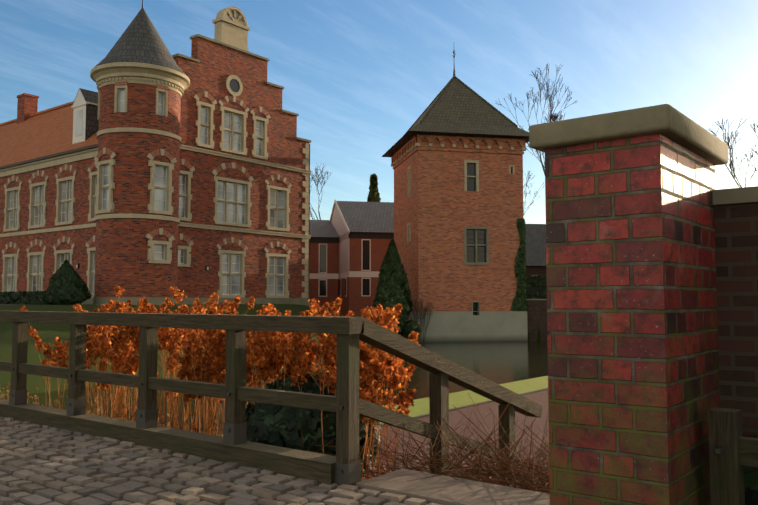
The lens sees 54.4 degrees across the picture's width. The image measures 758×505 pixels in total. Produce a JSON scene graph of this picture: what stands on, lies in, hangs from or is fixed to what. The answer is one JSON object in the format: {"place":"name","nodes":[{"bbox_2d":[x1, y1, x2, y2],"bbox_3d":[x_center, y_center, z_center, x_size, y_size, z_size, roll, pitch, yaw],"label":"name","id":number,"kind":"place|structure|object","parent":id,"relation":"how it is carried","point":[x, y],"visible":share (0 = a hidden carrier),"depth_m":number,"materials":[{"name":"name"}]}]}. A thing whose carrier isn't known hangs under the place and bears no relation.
{"place":"outdoors","nodes":[
{"label":"outdoors","id":0,"kind":"place"},
{"bbox_2d":[0,416,441,504],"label":"cobblestone pavement","id":1,"kind":"structure","parent":0,"point":[43,465],"depth_m":4.93,"materials":[{"name":"grey stone"}]},
{"bbox_2d":[708,407,757,504],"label":"fence","id":2,"kind":"object","parent":1,"relation":"on","point":[733,451],"visible":1,"depth_m":3.38,"materials":[{"name":"brown wood"}]},
{"bbox_2d":[0,304,546,434],"bbox_3d":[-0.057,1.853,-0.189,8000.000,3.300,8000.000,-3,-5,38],"label":"ground","id":3,"kind":"structure","parent":0,"point":[48,332],"depth_m":24.07,"materials":[{"name":"green plant"}]},
{"bbox_2d":[0,290,57,304],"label":"hedge","id":4,"kind":"object","parent":3,"relation":"on","point":[26,297],"visible":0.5,"depth_m":36.11,"materials":[{"name":"green plant"}]},
{"bbox_2d":[43,259,90,304],"bbox_3d":[-14.413,1.418,34.187,2.035,2.209,1.996,-3,-5,38],"label":"yew topiary","id":5,"kind":"object","parent":3,"relation":"on","point":[67,284],"visible":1,"depth_m":33.66,"materials":[{"name":"green plant"}]},
{"bbox_2d":[0,0,311,305],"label":"house","id":6,"kind":"structure","parent":3,"relation":"on","point":[153,170],"depth_m":40.33,"materials":[{"name":"brick"}]},
{"bbox_2d":[31,295,416,479],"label":"stems","id":7,"kind":"object","parent":3,"relation":"on","point":[199,408],"visible":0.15,"depth_m":7.40,"materials":[{"name":"brown plant"}]},
{"bbox_2d":[19,284,418,424],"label":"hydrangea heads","id":8,"kind":"object","parent":7,"relation":"on","point":[285,341],"visible":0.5,"depth_m":6.78,"materials":[{"name":"orange plant"}]},
{"bbox_2d":[0,311,541,486],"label":"bridge railing","id":9,"kind":"object","parent":3,"relation":"on","point":[347,405],"visible":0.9,"depth_m":5.69,"materials":[{"name":"brown wood"}]},
{"bbox_2d":[0,304,548,492],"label":"paths","id":10,"kind":"structure","parent":3,"relation":"on","point":[535,390],"depth_m":12.70,"materials":[{"name":"brown soil"}]},
{"bbox_2d":[0,376,549,493],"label":"dry grass","id":11,"kind":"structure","parent":3,"relation":"on","point":[539,479],"depth_m":5.33,"materials":[{"name":"brown plant"}]},
{"bbox_2d":[245,375,381,476],"bbox_3d":[-0.612,1.562,6.546,1.285,0.944,1.310,-3,-5,38],"label":"shrub","id":12,"kind":"object","parent":3,"relation":"on","point":[271,424],"visible":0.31,"depth_m":6.07,"materials":[{"name":"green plant"}]},
{"bbox_2d":[309,200,393,316],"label":"annex building","id":13,"kind":"structure","parent":3,"relation":"on","point":[349,242],"depth_m":58.33,"materials":[{"name":"brick"}]},
{"bbox_2d":[366,174,380,201],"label":"conifer","id":14,"kind":"object","parent":3,"relation":"on","point":[373,195],"visible":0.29,"depth_m":84.27,"materials":[{"name":"green plant"}]},
{"bbox_2d":[372,239,420,338],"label":"conical evergreen tree","id":15,"kind":"object","parent":3,"relation":"on","point":[392,289],"visible":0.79,"depth_m":41.68,"materials":[{"name":"green plant"}]},
{"bbox_2d":[408,298,433,342],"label":"bare shrub","id":16,"kind":"object","parent":3,"relation":"on","point":[420,309],"visible":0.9,"depth_m":42.86,"materials":[{"name":"brown plant"}]},
{"bbox_2d":[356,469,549,504],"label":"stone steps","id":17,"kind":"structure","parent":3,"relation":"on","point":[444,490],"depth_m":4.59,"materials":[{"name":"grey stone"}]},
{"bbox_2d":[309,64,757,219],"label":"bare trees","id":18,"kind":"object","parent":3,"relation":"on","point":[552,116],"visible":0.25,"depth_m":53.63,"materials":[{"name":"brown plant"}]},
{"bbox_2d":[525,224,545,275],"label":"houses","id":19,"kind":"structure","parent":3,"relation":"on","point":[535,248],"depth_m":64.08,"materials":[{"name":"brick"}]},
{"bbox_2d":[525,275,546,298],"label":"hedge","id":20,"kind":"object","parent":3,"relation":"on","point":[536,286],"visible":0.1,"depth_m":47.67,"materials":[{"name":"green plant"}]},
{"bbox_2d":[526,299,546,340],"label":"moat wall","id":21,"kind":"structure","parent":3,"relation":"on","point":[536,310],"depth_m":45.60,"materials":[{"name":"brown brick"}]},
{"bbox_2d":[545,133,719,504],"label":"gate pillar","id":22,"kind":"structure","parent":3,"relation":"on","point":[633,365],"depth_m":3.38,"materials":[{"name":"brick"}]},
{"bbox_2d":[529,104,727,164],"bbox_3d":[1.316,-0.551,3.803,0.670,0.115,1.070,-3,-5,38],"label":"pillar cap","id":23,"kind":"object","parent":22,"relation":"on","point":[672,123],"visible":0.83,"depth_m":3.40,"materials":[{"name":"beige stone"}]},
{"bbox_2d":[712,186,757,493],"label":"road wall","id":24,"kind":"structure","parent":3,"relation":"on","point":[736,226],"depth_m":3.86,"materials":[{"name":"brick"}]},
{"bbox_2d":[744,435,757,504],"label":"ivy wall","id":25,"kind":"structure","parent":3,"relation":"on","point":[751,483],"depth_m":3.74,"materials":[{"name":"green plant"}]},
{"bbox_2d":[2,323,547,434],"bbox_3d":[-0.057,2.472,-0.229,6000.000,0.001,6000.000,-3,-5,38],"label":"water","id":26,"kind":"structure","parent":0,"point":[500,362],"depth_m":25.74,"materials":[{"name":"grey liquid"}]},
{"bbox_2d":[0,0,757,223],"label":"sky","id":27,"kind":"structure","parent":0,"point":[357,75],"materials":[{"name":"blue"}]},
{"bbox_2d":[382,50,528,341],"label":"brick tower","id":28,"kind":"structure","parent":0,"point":[455,152],"depth_m":44.85,"materials":[{"name":"brown brick"}]},
{"bbox_2d":[511,218,526,310],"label":"tower ivy","id":29,"kind":"object","parent":28,"relation":"attached to","point":[520,276],"visible":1,"depth_m":45.11,"materials":[{"name":"green plant"}]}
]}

